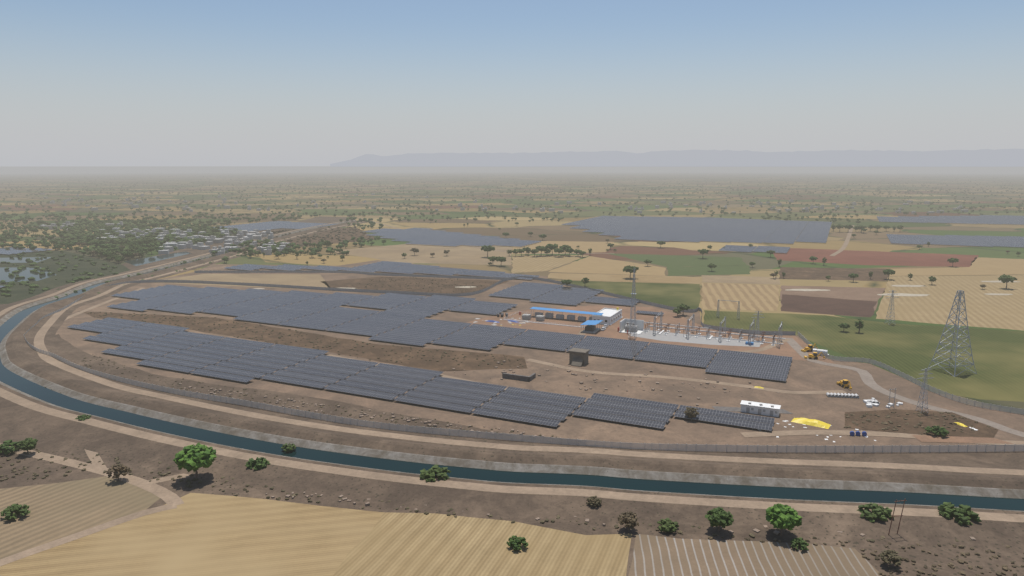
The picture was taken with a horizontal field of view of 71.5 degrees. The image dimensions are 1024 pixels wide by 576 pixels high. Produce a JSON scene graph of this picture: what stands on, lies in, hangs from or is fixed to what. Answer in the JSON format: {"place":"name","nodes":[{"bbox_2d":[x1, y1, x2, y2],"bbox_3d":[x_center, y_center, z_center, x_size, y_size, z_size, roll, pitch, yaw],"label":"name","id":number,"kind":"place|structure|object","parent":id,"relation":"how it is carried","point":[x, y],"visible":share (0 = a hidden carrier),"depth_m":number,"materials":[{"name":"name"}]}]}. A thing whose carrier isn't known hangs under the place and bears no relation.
{"place":"outdoors","nodes":[
{"label":"outdoors","id":0,"kind":"place"},
{"bbox_2d":[0,257,50,262],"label":"pond water","id":1,"kind":"structure","parent":0,"point":[16,260],"depth_m":703.05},
{"bbox_2d":[0,247,52,254],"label":"pond","id":2,"kind":"structure","parent":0,"point":[11,250],"depth_m":766.54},
{"bbox_2d":[0,267,55,281],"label":"pond water","id":3,"kind":"structure","parent":0,"point":[26,273],"depth_m":606.64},
{"bbox_2d":[0,251,129,303],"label":"marsh ground","id":4,"kind":"structure","parent":0,"point":[18,292],"depth_m":629.80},
{"bbox_2d":[0,250,117,296],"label":"green marsh bushes","id":5,"kind":"object","parent":4,"relation":"on","point":[31,289],"visible":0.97,"depth_m":609.17,"materials":[{"name":"green plant"}]},
{"bbox_2d":[0,476,159,558],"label":"dry field","id":6,"kind":"structure","parent":0,"point":[61,510],"depth_m":193.84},
{"bbox_2d":[0,503,29,519],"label":"bush","id":7,"kind":"object","parent":6,"relation":"on","point":[7,512],"visible":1,"depth_m":187.58,"materials":[{"name":"green plant"}]},
{"bbox_2d":[106,464,129,480],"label":"tree","id":8,"kind":"object","parent":6,"relation":"on","point":[117,471],"visible":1,"depth_m":208.55,"materials":[{"name":"brown plant"}]},
{"bbox_2d":[0,503,176,565],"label":"track road","id":9,"kind":"structure","parent":0,"point":[49,545],"depth_m":180.11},
{"bbox_2d":[0,443,183,504],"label":"track road","id":10,"kind":"structure","parent":0,"point":[166,496],"depth_m":213.09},
{"bbox_2d":[84,449,107,471],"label":"track road","id":11,"kind":"structure","parent":0,"point":[98,466],"depth_m":223.84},
{"bbox_2d":[64,288,143,320],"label":"site track","id":12,"kind":"structure","parent":0,"point":[88,309],"depth_m":465.81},
{"bbox_2d":[124,251,189,265],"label":"river water","id":13,"kind":"structure","parent":0,"point":[138,262],"depth_m":703.05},
{"bbox_2d":[54,246,260,297],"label":"green canal bushes","id":14,"kind":"object","parent":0,"point":[157,269],"depth_m":628.87,"materials":[{"name":"green plant"}]},
{"bbox_2d":[143,474,193,485],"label":"track road","id":15,"kind":"structure","parent":0,"point":[162,479],"depth_m":211.37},
{"bbox_2d":[0,493,383,575],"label":"gold field","id":16,"kind":"structure","parent":0,"point":[196,534],"depth_m":175.40,"materials":[{"name":"plant"}]},
{"bbox_2d":[151,274,330,288],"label":"field","id":17,"kind":"structure","parent":0,"point":[313,280],"depth_m":580.12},
{"bbox_2d":[54,334,510,440],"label":"ground","id":18,"kind":"structure","parent":0,"point":[66,349],"depth_m":289.27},
{"bbox_2d":[82,356,553,436],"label":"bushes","id":19,"kind":"object","parent":18,"relation":"on","point":[277,396],"visible":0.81,"depth_m":283.26,"materials":[{"name":"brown plant"}]},
{"bbox_2d":[179,383,581,439],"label":"shrubs","id":20,"kind":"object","parent":18,"relation":"on","point":[360,415],"depth_m":265.98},
{"bbox_2d":[78,311,526,370],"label":"embankment ground","id":21,"kind":"structure","parent":0,"point":[469,361],"depth_m":365.83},
{"bbox_2d":[89,312,522,366],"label":"shrubs","id":22,"kind":"object","parent":21,"relation":"on","point":[309,339],"visible":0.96,"depth_m":376.16,"materials":[{"name":"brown plant"}]},
{"bbox_2d":[321,276,507,293],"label":"bare ground","id":23,"kind":"structure","parent":0,"point":[352,283],"depth_m":555.82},
{"bbox_2d":[356,276,493,293],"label":"shrubs","id":24,"kind":"object","parent":23,"relation":"on","point":[419,283],"visible":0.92,"depth_m":554.66,"materials":[{"name":"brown plant"}]},
{"bbox_2d":[333,242,512,264],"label":"straw field","id":25,"kind":"structure","parent":0,"point":[463,254],"depth_m":742.70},
{"bbox_2d":[333,512,631,575],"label":"gold field","id":26,"kind":"structure","parent":0,"point":[411,544],"depth_m":172.19,"materials":[{"name":"plant"}]},
{"bbox_2d":[506,535,528,550],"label":"bush","id":27,"kind":"object","parent":26,"relation":"on","point":[515,544],"visible":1,"depth_m":172.74,"materials":[{"name":"green plant"}]},
{"bbox_2d":[0,166,1023,452],"bbox_3d":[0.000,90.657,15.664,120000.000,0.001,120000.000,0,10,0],"label":"ground","id":28,"kind":"structure","parent":0,"point":[550,178],"depth_m":1876.70,"materials":[{"name":"soil"}]},
{"bbox_2d":[63,221,269,244],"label":"village trees","id":29,"kind":"object","parent":28,"relation":"on","point":[79,230],"visible":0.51,"depth_m":939.50,"materials":[{"name":"green plant"}]},
{"bbox_2d":[0,212,383,255],"bbox_3d":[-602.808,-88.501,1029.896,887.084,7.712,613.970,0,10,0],"label":"village trees","id":30,"kind":"object","parent":28,"relation":"on","point":[250,248],"visible":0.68,"depth_m":896.59,"materials":[{"name":"green plant"}]},
{"bbox_2d":[214,221,335,231],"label":"solar panels","id":31,"kind":"object","parent":28,"relation":"on","point":[259,226],"visible":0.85,"depth_m":1081.68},
{"bbox_2d":[271,227,374,246],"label":"brown mound","id":32,"kind":"object","parent":28,"relation":"on","point":[334,240],"depth_m":917.14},
{"bbox_2d":[263,226,371,245],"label":"village buildings","id":33,"kind":"structure","parent":32,"relation":"on","point":[314,236],"depth_m":938.53,"materials":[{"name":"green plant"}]},
{"bbox_2d":[363,228,540,246],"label":"solar panels","id":34,"kind":"object","parent":28,"relation":"on","point":[427,236],"visible":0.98,"depth_m":891.76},
{"bbox_2d":[39,193,967,254],"bbox_3d":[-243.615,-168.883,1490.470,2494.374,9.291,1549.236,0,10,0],"label":"village houses","id":35,"kind":"structure","parent":28,"relation":"on","point":[228,240],"depth_m":939.54,"materials":[{"name":"concrete"}]},
{"bbox_2d":[1,171,1010,178],"bbox_3d":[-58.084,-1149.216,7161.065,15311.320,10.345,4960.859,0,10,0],"label":"trees","id":36,"kind":"object","parent":28,"relation":"on","point":[532,175],"visible":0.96,"depth_m":5656.57,"materials":[{"name":"green plant"}]},
{"bbox_2d":[0,193,1023,222],"bbox_3d":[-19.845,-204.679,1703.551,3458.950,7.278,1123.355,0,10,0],"label":"trees","id":37,"kind":"object","parent":28,"relation":"on","point":[524,211],"visible":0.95,"depth_m":1469.16,"materials":[{"name":"green plant"}]},
{"bbox_2d":[0,178,1023,194],"bbox_3d":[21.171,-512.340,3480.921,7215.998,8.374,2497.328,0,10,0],"label":"trees","id":38,"kind":"object","parent":28,"relation":"on","point":[357,189],"visible":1,"depth_m":2736.59,"materials":[{"name":"green plant"}]},
{"bbox_2d":[561,216,831,243],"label":"solar panels","id":39,"kind":"object","parent":28,"relation":"on","point":[691,229],"visible":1,"depth_m":1016.78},
{"bbox_2d":[718,245,789,252],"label":"solar panels","id":40,"kind":"object","parent":28,"relation":"on","point":[737,248],"visible":0.96,"depth_m":782.13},
{"bbox_2d":[798,332,1023,414],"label":"dirt road","id":41,"kind":"structure","parent":28,"relation":"on","point":[943,393],"depth_m":295.75,"materials":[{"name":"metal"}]},
{"bbox_2d":[877,215,1023,224],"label":"solar panels","id":42,"kind":"object","parent":28,"relation":"on","point":[995,219],"visible":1,"depth_m":1201.08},
{"bbox_2d":[886,234,1023,246],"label":"solar panels","id":43,"kind":"object","parent":28,"relation":"on","point":[989,241],"visible":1,"depth_m":867.86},
{"bbox_2d":[0,220,1023,551],"bbox_3d":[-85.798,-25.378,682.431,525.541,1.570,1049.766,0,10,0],"label":"canal bank terrain","id":44,"kind":"structure","parent":0,"point":[912,530],"depth_m":193.96,"materials":[{"name":"soil"}]},
{"bbox_2d":[0,216,1023,575],"bbox_3d":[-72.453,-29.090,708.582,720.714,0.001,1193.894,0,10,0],"label":"scrub ground","id":45,"kind":"structure","parent":0,"point":[944,556],"depth_m":205.28,"materials":[{"name":"soil"}]},
{"bbox_2d":[0,440,18,454],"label":"tree","id":46,"kind":"object","parent":45,"relation":"on","point":[5,448],"visible":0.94,"depth_m":229.10,"materials":[{"name":"green plant"}]},
{"bbox_2d":[16,438,37,453],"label":"tree","id":47,"kind":"object","parent":45,"relation":"on","point":[26,444],"visible":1,"depth_m":227.79,"materials":[{"name":"green plant"}]},
{"bbox_2d":[173,442,215,477],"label":"tree","id":48,"kind":"object","parent":45,"relation":"on","point":[189,458],"visible":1,"depth_m":207.59,"materials":[{"name":"green plant"}]},
{"bbox_2d":[245,457,269,470],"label":"bush","id":49,"kind":"object","parent":45,"relation":"on","point":[258,463],"visible":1,"depth_m":216.87,"materials":[{"name":"green plant"}]},
{"bbox_2d":[420,465,451,481],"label":"bush","id":50,"kind":"object","parent":45,"relation":"on","point":[430,473],"visible":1,"depth_m":207.86,"materials":[{"name":"green plant"}]},
{"bbox_2d":[0,447,1003,544],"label":"dry bushes","id":51,"kind":"object","parent":45,"relation":"on","point":[406,508],"visible":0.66,"depth_m":209.55,"materials":[{"name":"brown plant"}]},
{"bbox_2d":[265,492,975,540],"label":"bank rocks","id":52,"kind":"object","parent":45,"relation":"on","point":[604,524],"visible":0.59,"depth_m":187.22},
{"bbox_2d":[617,511,638,531],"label":"tree","id":53,"kind":"object","parent":45,"relation":"on","point":[627,519],"visible":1,"depth_m":180.14,"materials":[{"name":"brown plant"}]},
{"bbox_2d":[657,518,678,531],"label":"bush","id":54,"kind":"object","parent":45,"relation":"on","point":[669,525],"visible":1,"depth_m":180.88,"materials":[{"name":"green plant"}]},
{"bbox_2d":[705,507,733,531],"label":"tree","id":55,"kind":"object","parent":45,"relation":"on","point":[719,516],"visible":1,"depth_m":178.68,"materials":[{"name":"green plant"}]},
{"bbox_2d":[766,503,801,535],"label":"tree","id":56,"kind":"object","parent":45,"relation":"on","point":[780,516],"visible":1,"depth_m":176.13,"materials":[{"name":"green plant"}]},
{"bbox_2d":[708,535,1023,575],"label":"dry bushes","id":57,"kind":"object","parent":45,"relation":"on","point":[998,573],"visible":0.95,"depth_m":167.90,"materials":[{"name":"brown plant"}]},
{"bbox_2d":[857,503,893,521],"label":"bush","id":58,"kind":"object","parent":45,"relation":"on","point":[877,512],"visible":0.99,"depth_m":185.41,"materials":[{"name":"green plant"}]},
{"bbox_2d":[879,549,902,566],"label":"bush","id":59,"kind":"object","parent":45,"relation":"on","point":[893,557],"visible":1,"depth_m":164.42,"materials":[{"name":"brown plant"}]},
{"bbox_2d":[938,502,981,525],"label":"bush","id":60,"kind":"object","parent":45,"relation":"on","point":[948,510],"visible":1,"depth_m":184.48,"materials":[{"name":"green plant"}]},
{"bbox_2d":[0,221,1023,510],"bbox_3d":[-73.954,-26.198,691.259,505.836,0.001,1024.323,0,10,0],"label":"canal water","id":61,"kind":"structure","parent":0,"point":[30,387],"depth_m":215.03,"materials":[{"name":"liquid"}]},
{"bbox_2d":[0,246,1023,498],"bbox_3d":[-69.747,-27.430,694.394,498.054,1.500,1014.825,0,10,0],"label":"canal lining","id":62,"kind":"object","parent":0,"point":[732,480],"visible":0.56,"depth_m":217.35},
{"bbox_2d":[0,221,1023,521],"bbox_3d":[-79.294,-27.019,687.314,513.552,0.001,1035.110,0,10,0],"label":"canal road","id":63,"kind":"structure","parent":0,"point":[16,399],"depth_m":203.01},
{"bbox_2d":[0,220,1023,514],"bbox_3d":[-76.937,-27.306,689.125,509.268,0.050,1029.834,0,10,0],"label":"canal bank","id":64,"kind":"structure","parent":0,"point":[468,480],"depth_m":206.31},
{"bbox_2d":[0,220,1023,511],"bbox_3d":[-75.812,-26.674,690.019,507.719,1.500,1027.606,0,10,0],"label":"bank","id":65,"kind":"structure","parent":0,"point":[8,316],"depth_m":418.63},
{"bbox_2d":[0,0,1023,165],"label":"sky","id":66,"kind":"structure","parent":0,"point":[83,82],"materials":[{"name":"blue"}]},
{"bbox_2d":[6,219,1023,489],"bbox_3d":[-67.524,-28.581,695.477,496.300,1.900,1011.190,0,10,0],"label":"canal bank","id":67,"kind":"structure","parent":0,"point":[22,353],"depth_m":229.66,"materials":[{"name":"soil"}]},
{"bbox_2d":[23,334,1023,452],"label":"canal fence","id":68,"kind":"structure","parent":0,"point":[726,448],"depth_m":236.69,"materials":[{"name":"metal"}]},
{"bbox_2d":[34,220,1023,474],"bbox_3d":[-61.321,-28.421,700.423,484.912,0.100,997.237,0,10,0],"label":"canal road","id":69,"kind":"structure","parent":0,"point":[40,334],"depth_m":236.66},
{"bbox_2d":[44,220,1023,469],"bbox_3d":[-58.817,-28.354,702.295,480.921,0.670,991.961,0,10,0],"label":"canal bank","id":70,"kind":"structure","parent":0,"point":[50,346],"depth_m":245.97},
{"bbox_2d":[55,260,1023,451],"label":"soil ground","id":71,"kind":"structure","parent":0,"point":[802,375],"depth_m":295.79,"materials":[{"name":"soil"}]},
{"bbox_2d":[194,270,509,279],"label":"fence","id":72,"kind":"object","parent":71,"relation":"on","point":[347,271],"visible":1,"depth_m":615.47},
{"bbox_2d":[225,261,538,279],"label":"solar panels","id":73,"kind":"object","parent":71,"relation":"on","point":[403,267],"visible":0.99,"depth_m":630.72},
{"bbox_2d":[23,276,795,335],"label":"fence","id":74,"kind":"object","parent":71,"relation":"on","point":[454,295],"visible":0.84,"depth_m":519.86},
{"bbox_2d":[68,317,774,430],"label":"solar panels","id":75,"kind":"object","parent":71,"relation":"on","point":[182,337],"visible":0.99,"depth_m":307.01,"materials":[{"name":"glass"}]},
{"bbox_2d":[107,285,792,380],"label":"solar panels","id":76,"kind":"object","parent":71,"relation":"on","point":[422,331],"visible":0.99,"depth_m":417.52,"materials":[{"name":"glass"}]},
{"bbox_2d":[502,373,535,381],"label":"stone ruin","id":77,"kind":"object","parent":71,"relation":"on","point":[519,377],"visible":1,"depth_m":308.88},
{"bbox_2d":[503,307,608,327],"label":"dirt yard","id":78,"kind":"structure","parent":71,"relation":"on","point":[539,316],"depth_m":427.69,"materials":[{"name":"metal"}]},
{"bbox_2d":[488,282,638,305],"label":"solar panels","id":79,"kind":"object","parent":71,"relation":"on","point":[558,295],"visible":0.98,"depth_m":504.91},
{"bbox_2d":[568,348,589,366],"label":"old pump house","id":80,"kind":"structure","parent":71,"relation":"on","point":[578,357],"depth_m":331.85,"materials":[{"name":"concrete"}]},
{"bbox_2d":[581,320,602,332],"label":"blue canopy","id":81,"kind":"object","parent":71,"relation":"on","point":[590,327],"visible":0.98,"depth_m":398.02,"materials":[{"name":"metal"}]},
{"bbox_2d":[592,307,621,324],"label":"control building","id":82,"kind":"structure","parent":71,"relation":"on","point":[610,316],"depth_m":422.55,"materials":[{"name":"white paint"}]},
{"bbox_2d":[618,319,643,333],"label":"power transformer","id":83,"kind":"object","parent":71,"relation":"on","point":[625,328],"visible":0.79,"depth_m":399.12,"materials":[{"name":"grey metal"}]},
{"bbox_2d":[740,400,780,416],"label":"site cabin","id":84,"kind":"object","parent":71,"relation":"on","point":[759,408],"visible":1,"depth_m":266.37,"materials":[{"name":"metal"}]},
{"bbox_2d":[791,418,830,428],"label":"yellow tarp","id":85,"kind":"object","parent":71,"relation":"on","point":[814,422],"visible":1,"depth_m":255.59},
{"bbox_2d":[924,425,949,436],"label":"bush","id":86,"kind":"object","parent":71,"relation":"on","point":[941,431],"visible":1,"depth_m":244.41,"materials":[{"name":"green plant"}]},
{"bbox_2d":[511,255,588,272],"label":"straw field","id":87,"kind":"structure","parent":0,"point":[529,263],"depth_m":688.76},
{"bbox_2d":[512,241,613,254],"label":"straw field","id":88,"kind":"structure","parent":0,"point":[585,246],"depth_m":825.86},
{"bbox_2d":[549,256,665,275],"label":"straw field","id":89,"kind":"structure","parent":0,"point":[592,264],"depth_m":648.40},
{"bbox_2d":[441,358,792,413],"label":"rocky ground","id":90,"kind":"structure","parent":0,"point":[562,379],"depth_m":302.46,"materials":[{"name":"soil"}]},
{"bbox_2d":[445,360,778,405],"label":"shrubs","id":91,"kind":"object","parent":90,"relation":"on","point":[504,371],"visible":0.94,"depth_m":304.91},
{"bbox_2d":[548,273,699,283],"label":"straw field","id":92,"kind":"structure","parent":0,"point":[626,278],"depth_m":585.49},
{"bbox_2d":[570,281,699,308],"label":"corn field","id":93,"kind":"structure","parent":0,"point":[671,294],"depth_m":525.26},
{"bbox_2d":[467,305,835,363],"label":"bare ground","id":94,"kind":"structure","parent":0,"point":[784,349],"depth_m":411.17,"materials":[{"name":"soil"}]},
{"bbox_2d":[628,263,636,338],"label":"lattice mast","id":95,"kind":"object","parent":94,"relation":"on","point":[634,305],"visible":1,"depth_m":379.86,"materials":[{"name":"metal"}]},
{"bbox_2d":[643,299,784,347],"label":"switchyard","id":96,"kind":"object","parent":94,"relation":"on","point":[751,338],"visible":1,"depth_m":386.51,"materials":[{"name":"metal"}]},
{"bbox_2d":[330,149,1023,166],"bbox_3d":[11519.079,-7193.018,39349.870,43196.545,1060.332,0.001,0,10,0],"label":"hill","id":97,"kind":"structure","parent":0,"point":[873,158],"depth_m":39363.75,"materials":[{"name":"stone"}]},
{"bbox_2d":[612,254,745,266],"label":"green field","id":98,"kind":"structure","parent":0,"point":[673,261],"depth_m":695.98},
{"bbox_2d":[526,359,846,393],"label":"site track","id":99,"kind":"structure","parent":0,"point":[695,380],"depth_m":309.34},
{"bbox_2d":[631,330,760,346],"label":"switchyard gravel","id":100,"kind":"structure","parent":0,"point":[672,337],"depth_m":380.43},
{"bbox_2d":[667,265,750,275],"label":"green field","id":101,"kind":"structure","parent":0,"point":[704,270],"depth_m":629.94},
{"bbox_2d":[701,275,779,284],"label":"straw field","id":102,"kind":"structure","parent":0,"point":[737,279],"depth_m":580.37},
{"bbox_2d":[701,283,780,310],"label":"stubble field","id":103,"kind":"structure","parent":0,"point":[757,297],"depth_m":505.27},
{"bbox_2d":[712,406,792,413],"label":"dirt patch","id":104,"kind":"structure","parent":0,"point":[736,409],"depth_m":271.25,"materials":[{"name":"soil"}]},
{"bbox_2d":[717,339,789,352],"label":"site track","id":105,"kind":"structure","parent":0,"point":[769,346],"depth_m":363.60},
{"bbox_2d":[627,534,881,575],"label":"vineyard field","id":106,"kind":"structure","parent":0,"point":[655,555],"depth_m":168.28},
{"bbox_2d":[790,537,808,549],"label":"bush","id":107,"kind":"object","parent":106,"relation":"on","point":[796,541],"visible":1,"depth_m":172.55,"materials":[{"name":"green plant"}]},
{"bbox_2d":[780,294,876,316],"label":"brown field","id":108,"kind":"structure","parent":0,"point":[822,305],"depth_m":472.78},
{"bbox_2d":[781,285,884,314],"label":"brown field","id":109,"kind":"structure","parent":0,"point":[859,293],"depth_m":521.14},
{"bbox_2d":[779,267,887,280],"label":"field","id":110,"kind":"structure","parent":0,"point":[819,273],"depth_m":612.50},
{"bbox_2d":[830,225,853,255],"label":"track road","id":111,"kind":"structure","parent":0,"point":[845,244],"depth_m":846.13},
{"bbox_2d":[702,310,1023,401],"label":"grass field","id":112,"kind":"structure","parent":0,"point":[910,350],"depth_m":365.99,"materials":[{"name":"plant"}]},
{"bbox_2d":[927,290,976,376],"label":"pylon","id":113,"kind":"object","parent":112,"relation":"on","point":[960,293],"visible":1,"depth_m":317.90,"materials":[{"name":"metal"}]},
{"bbox_2d":[773,248,978,266],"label":"red field","id":114,"kind":"structure","parent":0,"point":[855,257],"depth_m":718.58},
{"bbox_2d":[740,430,1023,444],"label":"site track","id":115,"kind":"structure","parent":0,"point":[811,432],"depth_m":247.04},
{"bbox_2d":[785,338,1023,436],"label":"dirt road","id":116,"kind":"structure","parent":0,"point":[867,378],"depth_m":291.69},
{"bbox_2d":[845,409,997,437],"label":"bare soil patch","id":117,"kind":"object","parent":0,"point":[982,430],"depth_m":256.56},
{"bbox_2d":[843,412,995,434],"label":"dry bushes","id":118,"kind":"object","parent":117,"relation":"on","point":[904,418],"visible":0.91,"depth_m":257.42,"materials":[{"name":"brown plant"}]},
{"bbox_2d":[915,368,932,412],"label":"pylon","id":119,"kind":"object","parent":117,"relation":"on","point":[923,400],"visible":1,"depth_m":266.98,"materials":[{"name":"metal"}]},
{"bbox_2d":[875,275,1023,330],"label":"stubble field","id":120,"kind":"structure","parent":0,"point":[984,309],"depth_m":486.75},
{"bbox_2d":[890,257,1023,275],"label":"straw field","id":121,"kind":"structure","parent":0,"point":[991,266],"depth_m":635.97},
{"bbox_2d":[912,435,1012,443],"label":"cut ground","id":122,"kind":"structure","parent":0,"point":[930,438],"depth_m":241.57,"materials":[{"name":"red soil"}]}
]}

